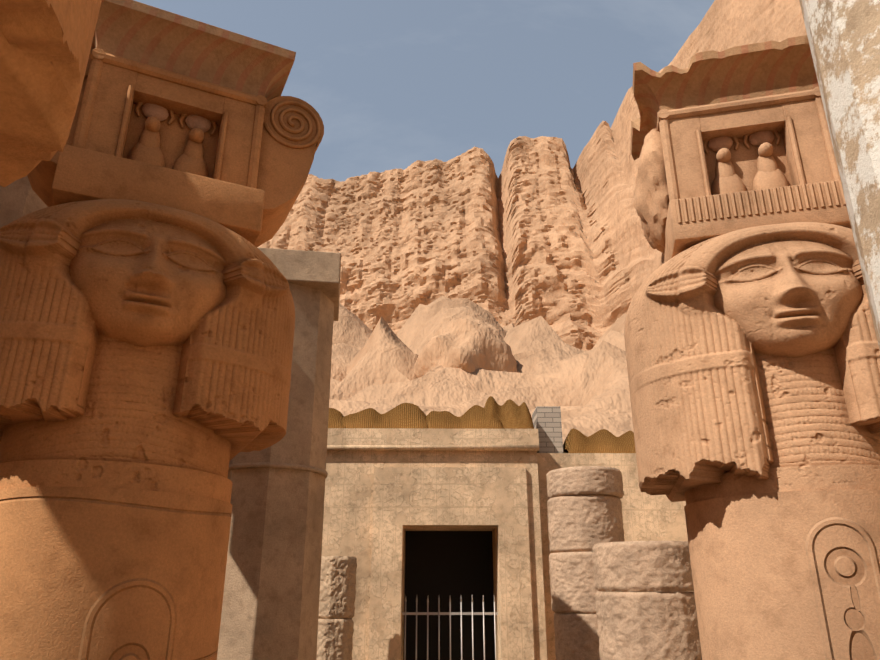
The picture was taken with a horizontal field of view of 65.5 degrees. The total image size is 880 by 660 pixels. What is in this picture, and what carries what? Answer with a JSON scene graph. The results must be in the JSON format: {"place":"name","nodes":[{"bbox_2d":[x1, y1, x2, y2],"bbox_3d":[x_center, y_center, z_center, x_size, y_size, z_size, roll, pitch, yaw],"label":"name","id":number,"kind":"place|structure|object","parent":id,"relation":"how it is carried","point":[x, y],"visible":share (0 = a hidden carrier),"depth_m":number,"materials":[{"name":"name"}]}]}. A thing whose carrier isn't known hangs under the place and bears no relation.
{"place":"outdoors","nodes":[
{"label":"outdoors","id":0,"kind":"place"},
{"bbox_2d":[0,176,47,227],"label":"column","id":1,"kind":"structure","parent":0,"point":[19,198],"depth_m":4.24,"materials":[{"name":"stone"}]},
{"bbox_2d":[0,0,101,186],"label":"hathor column","id":2,"kind":"structure","parent":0,"point":[45,47],"depth_m":0.88,"materials":[{"name":"stone"}]},
{"bbox_2d":[0,0,323,659],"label":"carved column","id":3,"kind":"structure","parent":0,"point":[147,317],"depth_m":2.68,"materials":[{"name":"stone"}]},
{"bbox_2d":[217,247,340,659],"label":"pillar","id":4,"kind":"structure","parent":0,"point":[270,604],"depth_m":5.37,"materials":[{"name":"stone"}]},
{"bbox_2d":[316,556,356,659],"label":"stub column","id":5,"kind":"structure","parent":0,"point":[337,597],"depth_m":7.48,"materials":[{"name":"stone"}]},
{"bbox_2d":[134,0,714,181],"label":"sky","id":6,"kind":"structure","parent":0,"point":[391,84],"materials":[{"name":"blue"}]},
{"bbox_2d":[322,428,546,659],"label":"back wall","id":7,"kind":"structure","parent":0,"point":[386,489],"depth_m":8.67,"materials":[{"name":"beige stone"}]},
{"bbox_2d":[328,408,345,427],"bbox_3d":[-1.803,1.283,9.538,1.100,0.413,0.760,0,-21,0],"label":"straw mat","id":8,"kind":"object","parent":7,"relation":"on","point":[335,419],"visible":0.19,"depth_m":9.28,"materials":[{"name":"brown wicker"}]},
{"bbox_2d":[343,403,427,427],"bbox_3d":[-0.778,1.250,9.560,1.250,0.489,0.760,0,-21,0],"label":"straw mat","id":9,"kind":"object","parent":7,"relation":"on","point":[406,415],"visible":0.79,"depth_m":9.26,"materials":[{"name":"brown wicker"}]},
{"bbox_2d":[402,596,497,659],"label":"iron gate","id":10,"kind":"object","parent":7,"relation":"attached to","point":[449,613],"visible":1,"depth_m":8.57,"materials":[{"name":"beige"}]},
{"bbox_2d":[426,405,502,428],"bbox_3d":[0.297,1.275,9.561,1.100,0.444,0.760,0,-21,0],"label":"straw mat","id":11,"kind":"object","parent":7,"relation":"on","point":[472,417],"visible":0.62,"depth_m":9.25,"materials":[{"name":"brown wicker"}]},
{"bbox_2d":[481,396,533,428],"bbox_3d":[0.907,1.213,9.590,0.720,0.580,0.760,0,-21,0],"label":"straw mat","id":12,"kind":"object","parent":7,"relation":"on","point":[510,414],"visible":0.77,"depth_m":9.30,"materials":[{"name":"brown wicker"}]},
{"bbox_2d":[329,295,633,443],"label":"rocky slope","id":13,"kind":"structure","parent":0,"point":[588,392],"depth_m":19.98,"materials":[{"name":"beige stone"}]},
{"bbox_2d":[414,315,516,378],"bbox_3d":[0.762,1.486,21.848,3.315,4.047,3.328,13,-24,-30],"label":"boulder","id":14,"kind":"object","parent":13,"relation":"on","point":[468,343],"visible":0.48,"depth_m":20.85,"materials":[{"name":"beige stone"}]},
{"bbox_2d":[259,0,806,350],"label":"cliff","id":15,"kind":"structure","parent":0,"point":[539,226],"depth_m":134.92,"materials":[{"name":"beige stone"}]},
{"bbox_2d":[546,466,627,659],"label":"broken column","id":16,"kind":"structure","parent":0,"point":[584,507],"depth_m":7.23,"materials":[{"name":"beige stone"}]},
{"bbox_2d":[592,541,701,659],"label":"broken column","id":17,"kind":"structure","parent":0,"point":[651,614],"depth_m":5.04,"materials":[{"name":"beige stone"}]},
{"bbox_2d":[624,35,879,659],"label":"carved column","id":18,"kind":"structure","parent":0,"point":[752,350],"depth_m":2.90,"materials":[{"name":"stone"}]},
{"bbox_2d":[799,0,879,349],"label":"plaster column","id":19,"kind":"structure","parent":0,"point":[844,39],"depth_m":2.19,"materials":[{"name":"beige paint"}]},
{"label":"ground","id":20,"kind":"structure","parent":0,"visible":0},
{"bbox_2d":[403,531,494,659],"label":"doorway","id":21,"kind":"structure","parent":20,"relation":"on","point":[446,566],"depth_m":9.20,"materials":[{"name":"black"}]},
{"bbox_2d":[537,453,693,659],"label":"side wall","id":22,"kind":"structure","parent":20,"relation":"on","point":[647,517],"depth_m":8.96,"materials":[{"name":"beige stone"}]},
{"bbox_2d":[532,406,562,452],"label":"brick pier","id":23,"kind":"structure","parent":22,"relation":"on","point":[547,423],"depth_m":9.64,"materials":[{"name":"grey brick"}]},
{"bbox_2d":[563,428,635,452],"bbox_3d":[2.294,1.618,9.719,1.100,0.433,0.760,0,-21,0],"label":"straw mat","id":24,"kind":"object","parent":22,"relation":"on","point":[599,441],"visible":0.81,"depth_m":9.43,"materials":[{"name":"brown wicker"}]}
]}

